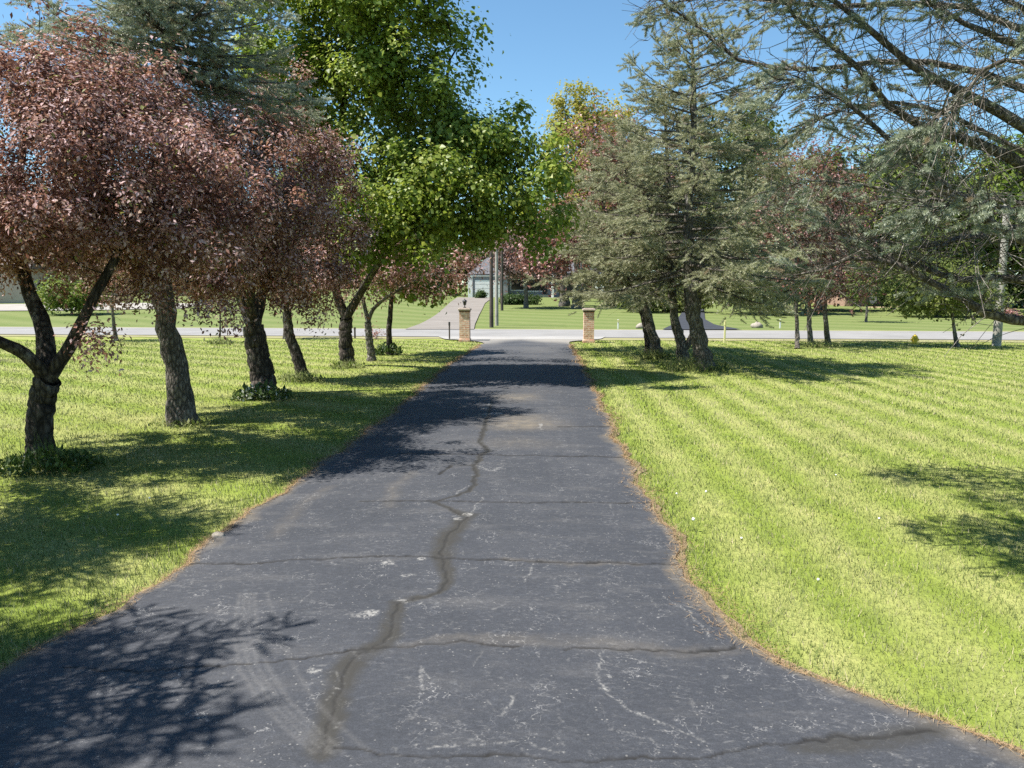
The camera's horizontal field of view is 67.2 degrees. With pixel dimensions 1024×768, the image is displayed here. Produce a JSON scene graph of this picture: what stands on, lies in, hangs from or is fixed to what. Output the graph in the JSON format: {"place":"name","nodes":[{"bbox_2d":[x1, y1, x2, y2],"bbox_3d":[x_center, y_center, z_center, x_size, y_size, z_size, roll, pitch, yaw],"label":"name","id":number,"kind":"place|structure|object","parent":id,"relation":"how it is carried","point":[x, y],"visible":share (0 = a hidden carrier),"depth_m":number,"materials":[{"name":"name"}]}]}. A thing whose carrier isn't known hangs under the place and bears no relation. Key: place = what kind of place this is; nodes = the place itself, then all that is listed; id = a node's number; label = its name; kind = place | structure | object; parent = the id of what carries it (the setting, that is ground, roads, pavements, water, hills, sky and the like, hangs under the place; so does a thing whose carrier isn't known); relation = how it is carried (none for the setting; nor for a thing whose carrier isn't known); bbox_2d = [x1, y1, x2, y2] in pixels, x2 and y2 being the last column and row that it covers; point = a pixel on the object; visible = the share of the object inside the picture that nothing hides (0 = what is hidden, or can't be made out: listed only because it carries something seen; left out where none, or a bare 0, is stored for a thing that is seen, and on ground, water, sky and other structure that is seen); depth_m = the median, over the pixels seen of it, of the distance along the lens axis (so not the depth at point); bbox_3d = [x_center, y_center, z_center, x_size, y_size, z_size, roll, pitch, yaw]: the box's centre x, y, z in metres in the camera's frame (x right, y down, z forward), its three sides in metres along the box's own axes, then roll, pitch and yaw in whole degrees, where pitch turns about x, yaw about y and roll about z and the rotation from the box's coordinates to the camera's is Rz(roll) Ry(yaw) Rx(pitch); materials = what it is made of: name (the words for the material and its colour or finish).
{"place":"outdoors","nodes":[
{"label":"outdoors","id":0,"kind":"place"},
{"bbox_2d":[0,303,201,310],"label":"concrete drive","id":1,"kind":"structure","parent":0,"point":[13,307],"depth_m":57.48,"materials":[{"name":"grey concrete"}]},
{"bbox_2d":[3,343,483,668],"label":"driveway verge","id":2,"kind":"structure","parent":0,"point":[67,632],"depth_m":4.97,"materials":[{"name":"brown soil"}]},
{"bbox_2d":[212,532,225,537],"bbox_3d":[-2.017,1.050,5.292,0.097,0.076,0.076,0,7,0],"label":"stone","id":3,"kind":"object","parent":2,"relation":"on","point":[217,534],"visible":0.62,"depth_m":5.28,"materials":[{"name":"grey stone"}]},
{"bbox_2d":[0,339,1023,767],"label":"driveway","id":4,"kind":"structure","parent":0,"point":[464,561],"depth_m":3.65,"materials":[{"name":"grey asphalt"}]},
{"bbox_2d":[0,344,1023,756],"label":"dry clippings","id":5,"kind":"object","parent":4,"relation":"on","point":[748,640],"visible":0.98,"depth_m":4.64,"materials":[{"name":"plant"}]},
{"bbox_2d":[0,285,1023,753],"bbox_3d":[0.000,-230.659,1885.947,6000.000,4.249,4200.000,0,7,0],"label":"lawn","id":6,"kind":"structure","parent":0,"point":[546,313],"depth_m":7.31,"materials":[{"name":"green plant"}]},
{"bbox_2d":[0,240,101,302],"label":"beige house","id":7,"kind":"structure","parent":6,"relation":"on","point":[15,296],"depth_m":63.61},
{"bbox_2d":[0,429,105,476],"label":"weed clump","id":8,"kind":"object","parent":6,"relation":"on","point":[26,462],"visible":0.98,"depth_m":7.23,"materials":[{"name":"green plant"}]},
{"bbox_2d":[24,272,114,314],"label":"lilac bush","id":9,"kind":"object","parent":6,"relation":"on","point":[75,303],"visible":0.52,"depth_m":48.65,"materials":[{"name":"green plant"}]},
{"bbox_2d":[61,255,143,340],"bbox_3d":[-13.725,-3.275,25.472,3.122,3.745,2.635,-7,10,-44],"label":"young crabapple","id":10,"kind":"object","parent":6,"relation":"on","point":[112,307],"visible":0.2,"depth_m":25.68,"materials":[{"name":"red plant"}]},
{"bbox_2d":[89,252,192,293],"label":"tree","id":11,"kind":"object","parent":6,"relation":"on","point":[128,277],"depth_m":80.65,"materials":[{"name":"green plant"}]},
{"bbox_2d":[0,0,320,460],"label":"crabapple tree","id":12,"kind":"object","parent":6,"relation":"on","point":[59,126],"visible":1,"depth_m":7.16,"materials":[{"name":"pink plant"}]},
{"bbox_2d":[0,0,335,426],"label":"blue spruce","id":13,"kind":"object","parent":6,"relation":"on","point":[166,21],"visible":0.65,"depth_m":9.34,"materials":[{"name":"green plant"}]},
{"bbox_2d":[144,415,214,428],"bbox_3d":[-4.158,0.482,9.652,0.889,0.173,0.918,0,7,0],"label":"grass tuft","id":14,"kind":"object","parent":6,"relation":"on","point":[197,422],"visible":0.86,"depth_m":9.62,"materials":[{"name":"green plant"}]},
{"bbox_2d":[151,236,247,291],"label":"tree","id":15,"kind":"object","parent":6,"relation":"on","point":[187,279],"visible":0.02,"depth_m":85.55,"materials":[{"name":"green plant"}]},
{"bbox_2d":[31,51,382,389],"bbox_3d":[-4.208,-2.155,10.700,4.774,5.309,4.468,0,7,0],"label":"crabapple tree","id":16,"kind":"object","parent":6,"relation":"on","point":[251,304],"visible":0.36,"depth_m":10.62,"materials":[{"name":"brown plant"}]},
{"bbox_2d":[183,280,255,337],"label":"young tree","id":17,"kind":"object","parent":6,"relation":"on","point":[219,316],"visible":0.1,"depth_m":24.78,"materials":[{"name":"green plant"}]},
{"bbox_2d":[204,335,235,343],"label":"grass tuft","id":18,"kind":"object","parent":6,"relation":"on","point":[217,341],"visible":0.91,"depth_m":24.31,"materials":[{"name":"green plant"}]},
{"bbox_2d":[228,379,292,401],"bbox_3d":[-3.926,0.111,12.098,0.919,0.373,0.718,0,7,0],"label":"flowering plant","id":19,"kind":"object","parent":6,"relation":"on","point":[272,391],"visible":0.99,"depth_m":11.99,"materials":[{"name":"green plant"}]},
{"bbox_2d":[267,292,298,338],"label":"young tree","id":20,"kind":"object","parent":6,"relation":"on","point":[279,314],"visible":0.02,"depth_m":26.83,"materials":[{"name":"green plant"}]},
{"bbox_2d":[275,367,322,381],"bbox_3d":[-3.986,-0.166,14.443,1.104,0.331,0.756,0,7,0],"label":"grass tuft","id":21,"kind":"object","parent":6,"relation":"on","point":[301,376],"visible":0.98,"depth_m":14.36,"materials":[{"name":"green plant"}]},
{"bbox_2d":[240,184,415,378],"bbox_3d":[-3.743,-1.938,14.051,3.292,3.903,2.990,5,9,36],"label":"crabapple tree","id":22,"kind":"object","parent":6,"relation":"on","point":[298,360],"visible":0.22,"depth_m":14.21,"materials":[{"name":"red plant"}]},
{"bbox_2d":[329,358,364,368],"bbox_3d":[-3.649,-0.430,16.895,0.906,0.317,0.703,0,7,0],"label":"grass tuft","id":23,"kind":"object","parent":6,"relation":"on","point":[349,364],"visible":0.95,"depth_m":16.82,"materials":[{"name":"green plant"}]},
{"bbox_2d":[362,321,392,338],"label":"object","id":24,"kind":"object","parent":6,"relation":"on","point":[376,332],"visible":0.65,"depth_m":26.89,"materials":[{"name":"pink plant"}]},
{"bbox_2d":[341,214,433,288],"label":"tree","id":25,"kind":"object","parent":6,"relation":"on","point":[366,267],"depth_m":96.63,"materials":[{"name":"green plant"}]},
{"bbox_2d":[375,341,402,355],"bbox_3d":[-3.291,-0.951,20.273,0.859,0.527,0.685,0,7,0],"label":"round shrub","id":26,"kind":"object","parent":6,"relation":"on","point":[382,349],"visible":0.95,"depth_m":20.17,"materials":[{"name":"green plant"}]},
{"bbox_2d":[202,0,605,365],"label":"maple tree","id":27,"kind":"object","parent":6,"relation":"on","point":[435,179],"visible":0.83,"depth_m":13.61,"materials":[{"name":"green plant"}]},
{"bbox_2d":[351,216,472,354],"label":"young tree","id":28,"kind":"object","parent":6,"relation":"on","point":[411,297],"visible":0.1,"depth_m":19.99,"materials":[{"name":"brown plant"}]},
{"bbox_2d":[342,227,525,360],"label":"crabapple tree","id":29,"kind":"object","parent":6,"relation":"on","point":[392,280],"visible":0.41,"depth_m":18.12,"materials":[{"name":"brown plant"}]},
{"bbox_2d":[407,297,488,328],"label":"gravel drive","id":30,"kind":"structure","parent":6,"relation":"on","point":[441,319],"depth_m":48.71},
{"bbox_2d":[425,235,489,295],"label":"tree","id":31,"kind":"object","parent":6,"relation":"on","point":[459,253],"visible":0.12,"depth_m":100.33,"materials":[{"name":"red plant"}]},
{"bbox_2d":[458,308,471,341],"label":"brick pillar","id":32,"kind":"structure","parent":6,"relation":"on","point":[464,324],"depth_m":25.38,"materials":[{"name":"brick"}]},
{"bbox_2d":[473,288,488,297],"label":"foundation shrub","id":33,"kind":"object","parent":6,"relation":"on","point":[481,293],"visible":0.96,"depth_m":87.11,"materials":[{"name":"green plant"}]},
{"bbox_2d":[489,250,493,327],"bbox_3d":[-0.936,-5.308,34.813,0.190,6.100,0.190,0,7,0],"label":"utility pole","id":34,"kind":"object","parent":6,"relation":"on","point":[491,321],"visible":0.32,"depth_m":34.90,"materials":[{"name":"grey wood"}]},
{"bbox_2d":[495,242,498,325],"bbox_3d":[-0.729,-5.427,36.612,0.170,5.900,0.170,0,7,0],"label":"utility pole","id":35,"kind":"object","parent":6,"relation":"on","point":[496,292],"visible":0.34,"depth_m":36.66,"materials":[{"name":"grey wood"}]},
{"bbox_2d":[501,243,502,310],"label":"utility pole","id":36,"kind":"object","parent":6,"relation":"on","point":[502,279],"visible":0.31,"depth_m":57.40,"materials":[{"name":"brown wood"}]},
{"bbox_2d":[473,188,560,260],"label":"tree","id":37,"kind":"object","parent":6,"relation":"on","point":[521,221],"visible":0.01,"depth_m":101.11,"materials":[{"name":"green plant"}]},
{"bbox_2d":[499,291,542,304],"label":"foundation shrub","id":38,"kind":"object","parent":6,"relation":"on","point":[510,299],"visible":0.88,"depth_m":69.00,"materials":[{"name":"green plant"}]},
{"bbox_2d":[482,230,566,307],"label":"redbud tree","id":39,"kind":"object","parent":6,"relation":"on","point":[507,270],"visible":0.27,"depth_m":60.63,"materials":[{"name":"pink plant"}]},
{"bbox_2d":[468,258,618,297],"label":"grey house","id":40,"kind":"structure","parent":6,"relation":"on","point":[483,283],"depth_m":92.36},
{"bbox_2d":[475,280,499,296],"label":"garage door","id":41,"kind":"structure","parent":40,"relation":"in","point":[479,284],"depth_m":91.23,"materials":[{"name":"white paint"}]},
{"bbox_2d":[510,279,524,290],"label":"window","id":42,"kind":"structure","parent":40,"relation":"in","point":[513,287],"depth_m":93.23,"materials":[{"name":"black glass"}]},
{"bbox_2d":[524,279,542,291],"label":"window","id":43,"kind":"structure","parent":40,"relation":"in","point":[537,288],"depth_m":93.26,"materials":[{"name":"black glass"}]},
{"bbox_2d":[542,280,546,294],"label":"door","id":44,"kind":"structure","parent":40,"relation":"in","point":[543,288],"depth_m":93.26,"materials":[{"name":"paint"}]},
{"bbox_2d":[559,281,590,296],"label":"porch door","id":45,"kind":"structure","parent":40,"relation":"in","point":[570,288],"depth_m":93.21,"materials":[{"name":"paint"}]},
{"bbox_2d":[543,209,607,306],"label":"spruce tree","id":46,"kind":"object","parent":6,"relation":"on","point":[563,303],"visible":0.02,"depth_m":65.24,"materials":[{"name":"green plant"}]},
{"bbox_2d":[534,76,635,300],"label":"poplar tree","id":47,"kind":"object","parent":6,"relation":"on","point":[560,103],"visible":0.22,"depth_m":74.85,"materials":[{"name":"green plant"}]},
{"bbox_2d":[550,200,624,308],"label":"spruce tree","id":48,"kind":"object","parent":6,"relation":"on","point":[574,301],"visible":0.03,"depth_m":61.23,"materials":[{"name":"green plant"}]},
{"bbox_2d":[582,308,595,342],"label":"brick pillar","id":49,"kind":"structure","parent":6,"relation":"on","point":[588,324],"depth_m":24.89,"materials":[{"name":"brick"}]},
{"bbox_2d":[500,91,711,352],"bbox_3d":[2.462,-4.410,21.306,5.679,7.020,4.406,0,7,0],"label":"crabapple tree","id":50,"kind":"object","parent":6,"relation":"on","point":[647,342],"visible":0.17,"depth_m":20.79,"materials":[{"name":"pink plant"}]},
{"bbox_2d":[599,274,636,306],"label":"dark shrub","id":51,"kind":"object","parent":6,"relation":"on","point":[614,305],"visible":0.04,"depth_m":65.11,"materials":[{"name":"green plant"}]},
{"bbox_2d":[519,121,717,356],"bbox_3d":[2.642,-3.526,19.382,5.168,5.740,4.701,0,7,0],"label":"spruce tree","id":52,"kind":"object","parent":6,"relation":"on","point":[603,161],"visible":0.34,"depth_m":19.15,"materials":[{"name":"green plant"}]},
{"bbox_2d":[591,89,652,252],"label":"poplar tree","id":53,"kind":"object","parent":6,"relation":"on","point":[628,114],"visible":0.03,"depth_m":81.02,"materials":[{"name":"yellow plant"}]},
{"bbox_2d":[636,323,642,328],"bbox_3d":[5.760,-2.561,34.367,0.498,0.351,0.429,0,7,0],"label":"stone","id":54,"kind":"object","parent":6,"relation":"on","point":[639,326],"visible":0.53,"depth_m":34.20,"materials":[{"name":"beige stone"}]},
{"bbox_2d":[638,346,674,359],"bbox_3d":[3.572,-0.740,19.087,1.180,0.396,0.808,-3,8,-22],"label":"grass tuft","id":55,"kind":"object","parent":6,"relation":"on","point":[654,355],"visible":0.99,"depth_m":19.02,"materials":[{"name":"green plant"}]},
{"bbox_2d":[617,281,716,312],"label":"birch shrub","id":56,"kind":"object","parent":6,"relation":"on","point":[655,306],"visible":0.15,"depth_m":53.90,"materials":[{"name":"green plant"}]},
{"bbox_2d":[626,151,719,285],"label":"tree","id":57,"kind":"object","parent":6,"relation":"on","point":[673,212],"visible":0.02,"depth_m":90.74,"materials":[{"name":"green plant"}]},
{"bbox_2d":[546,89,804,361],"bbox_3d":[3.545,-3.645,17.705,5.653,6.404,5.768,0,7,0],"label":"spruce tree","id":58,"kind":"object","parent":6,"relation":"on","point":[683,345],"visible":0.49,"depth_m":17.45,"materials":[{"name":"green plant"}]},
{"bbox_2d":[656,353,732,371],"bbox_3d":[3.874,-0.442,16.442,1.736,0.427,1.288,0,7,0],"label":"grass tuft","id":59,"kind":"object","parent":6,"relation":"on","point":[687,365],"visible":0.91,"depth_m":16.32,"materials":[{"name":"green plant"}]},
{"bbox_2d":[664,304,736,328],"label":"dark drive","id":60,"kind":"structure","parent":6,"relation":"on","point":[684,324],"depth_m":37.10,"materials":[{"name":"grey asphalt"}]},
{"bbox_2d":[566,6,841,370],"bbox_3d":[3.801,-3.855,15.715,5.295,7.403,5.117,0,7,0],"label":"spruce tree","id":61,"kind":"object","parent":6,"relation":"on","point":[749,267],"visible":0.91,"depth_m":15.52,"materials":[{"name":"green plant"}]},
{"bbox_2d":[724,321,725,342],"bbox_3d":[6.867,-1.657,24.841,0.068,0.770,0.046,0,7,0],"label":"marker post","id":62,"kind":"object","parent":6,"relation":"on","point":[724,331],"visible":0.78,"depth_m":24.82,"materials":[{"name":"yellow plastic"}]},
{"bbox_2d":[676,96,808,250],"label":"tree","id":63,"kind":"object","parent":6,"relation":"on","point":[771,125],"visible":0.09,"depth_m":90.12,"materials":[{"name":"green plant"}]},
{"bbox_2d":[750,322,762,327],"bbox_3d":[11.116,-2.646,34.913,0.569,0.408,0.473,0,7,0],"label":"stone","id":64,"kind":"object","parent":6,"relation":"on","point":[756,325],"visible":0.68,"depth_m":34.79,"materials":[{"name":"beige stone"}]},
{"bbox_2d":[707,177,839,314],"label":"shade tree","id":65,"kind":"object","parent":6,"relation":"on","point":[787,290],"visible":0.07,"depth_m":50.11,"materials":[{"name":"green plant"}]},
{"bbox_2d":[739,159,879,348],"bbox_3d":[8.450,-3.693,22.440,3.836,5.384,3.614,-4,8,-29],"label":"spruce tree","id":66,"kind":"object","parent":6,"relation":"on","point":[797,333],"visible":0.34,"depth_m":22.18,"materials":[{"name":"green plant"}]},
{"bbox_2d":[735,109,892,344],"bbox_3d":[8.981,-4.683,23.392,5.268,7.179,4.465,0,7,0],"label":"crabapple tree","id":67,"kind":"object","parent":6,"relation":"on","point":[825,319],"visible":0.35,"depth_m":23.01,"materials":[{"name":"brown plant"}]},
{"bbox_2d":[794,338,844,347],"bbox_3d":[9.239,-1.218,23.166,1.408,0.357,1.151,0,7,0],"label":"grass tuft","id":68,"kind":"object","parent":6,"relation":"on","point":[815,344],"visible":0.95,"depth_m":23.05,"materials":[{"name":"green plant"}]},
{"bbox_2d":[622,0,1023,354],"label":"blue spruce","id":69,"kind":"object","parent":6,"relation":"on","point":[936,129],"visible":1,"depth_m":4.65,"materials":[{"name":"green plant"}]},
{"bbox_2d":[789,138,870,232],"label":"tree","id":70,"kind":"object","parent":6,"relation":"on","point":[834,166],"visible":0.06,"depth_m":81.28,"materials":[{"name":"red plant"}]},
{"bbox_2d":[792,205,888,310],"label":"shade tree","id":71,"kind":"object","parent":6,"relation":"on","point":[852,298],"visible":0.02,"depth_m":55.97,"materials":[{"name":"green plant"}]},
{"bbox_2d":[819,252,889,321],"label":"young tree","id":72,"kind":"object","parent":6,"relation":"on","point":[863,301],"visible":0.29,"depth_m":40.62,"materials":[{"name":"green plant"}]},
{"bbox_2d":[813,243,897,306],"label":"brick house","id":73,"kind":"structure","parent":6,"relation":"on","point":[841,302],"depth_m":65.65,"materials":[{"name":"brown"}]},
{"bbox_2d":[868,281,887,305],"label":"door","id":74,"kind":"structure","parent":73,"relation":"in","point":[876,299],"depth_m":65.57,"materials":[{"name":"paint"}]},
{"bbox_2d":[869,242,913,310],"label":"arborvitae","id":75,"kind":"object","parent":6,"relation":"on","point":[887,304],"visible":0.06,"depth_m":56.32,"materials":[{"name":"green plant"}]},
{"bbox_2d":[846,122,979,245],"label":"tree","id":76,"kind":"object","parent":6,"relation":"on","point":[899,178],"visible":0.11,"depth_m":66.76,"materials":[{"name":"green plant"}]},
{"bbox_2d":[910,334,918,343],"bbox_3d":[12.885,-1.421,24.634,0.220,0.350,0.220,7,10,44],"label":"fire hydrant","id":77,"kind":"object","parent":6,"relation":"on","point":[914,339],"visible":0.94,"depth_m":24.57,"materials":[{"name":"yellow paint"}]},
{"bbox_2d":[881,253,994,317],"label":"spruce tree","id":78,"kind":"object","parent":6,"relation":"on","point":[901,312],"visible":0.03,"depth_m":47.53,"materials":[{"name":"green plant"}]},
{"bbox_2d":[867,246,1023,346],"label":"tree","id":79,"kind":"object","parent":6,"relation":"on","point":[919,297],"visible":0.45,"depth_m":22.70,"materials":[{"name":"green plant"}]},
{"bbox_2d":[895,179,1017,280],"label":"oak tree","id":80,"kind":"object","parent":6,"relation":"on","point":[966,244],"visible":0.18,"depth_m":55.52,"materials":[{"name":"green plant"}]},
{"bbox_2d":[943,129,1023,296],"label":"tree","id":81,"kind":"object","parent":6,"relation":"on","point":[1000,187],"visible":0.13,"depth_m":61.05,"materials":[{"name":"green plant"}]},
{"bbox_2d":[992,204,1010,345],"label":"tree trunk","id":82,"kind":"object","parent":6,"relation":"on","point":[997,331],"visible":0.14,"depth_m":23.29,"materials":[{"name":"grey plant"}]},
{"bbox_2d":[987,128,1023,307],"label":"tree","id":83,"kind":"object","parent":6,"relation":"on","point":[1021,296],"visible":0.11,"depth_m":61.16,"materials":[{"name":"green plant"}]},
{"bbox_2d":[1005,306,1023,315],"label":"barberry shrub","id":84,"kind":"object","parent":6,"relation":"on","point":[1011,311],"visible":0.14,"depth_m":47.71,"materials":[{"name":"red plant"}]},
{"bbox_2d":[0,327,1023,339],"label":"road","id":85,"kind":"structure","parent":0,"point":[973,335],"depth_m":29.78,"materials":[{"name":"grey asphalt"}]},
{"bbox_2d":[0,334,1023,342],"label":"road shoulder","id":86,"kind":"object","parent":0,"point":[433,337],"visible":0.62,"depth_m":27.00},
{"bbox_2d":[0,326,1023,331],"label":"road far shoulder","id":87,"kind":"object","parent":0,"point":[596,329],"visible":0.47,"depth_m":33.11},
{"bbox_2d":[0,0,1023,284],"label":"sky","id":88,"kind":"structure","parent":0,"point":[549,42],"materials":[{"name":"blue"}]},
{"bbox_2d":[438,336,605,339],"bbox_3d":[0.361,-1.608,26.903,6.052,0.001,1.800,0,7,0],"label":"driveway apron","id":89,"kind":"object","parent":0,"point":[522,337],"visible":0.8,"depth_m":27.18,"materials":[{"name":"grey concrete"}]},
{"bbox_2d":[569,343,1023,752],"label":"driveway verge","id":90,"kind":"structure","parent":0,"point":[710,600],"depth_m":4.16,"materials":[{"name":"soil"}]}
]}

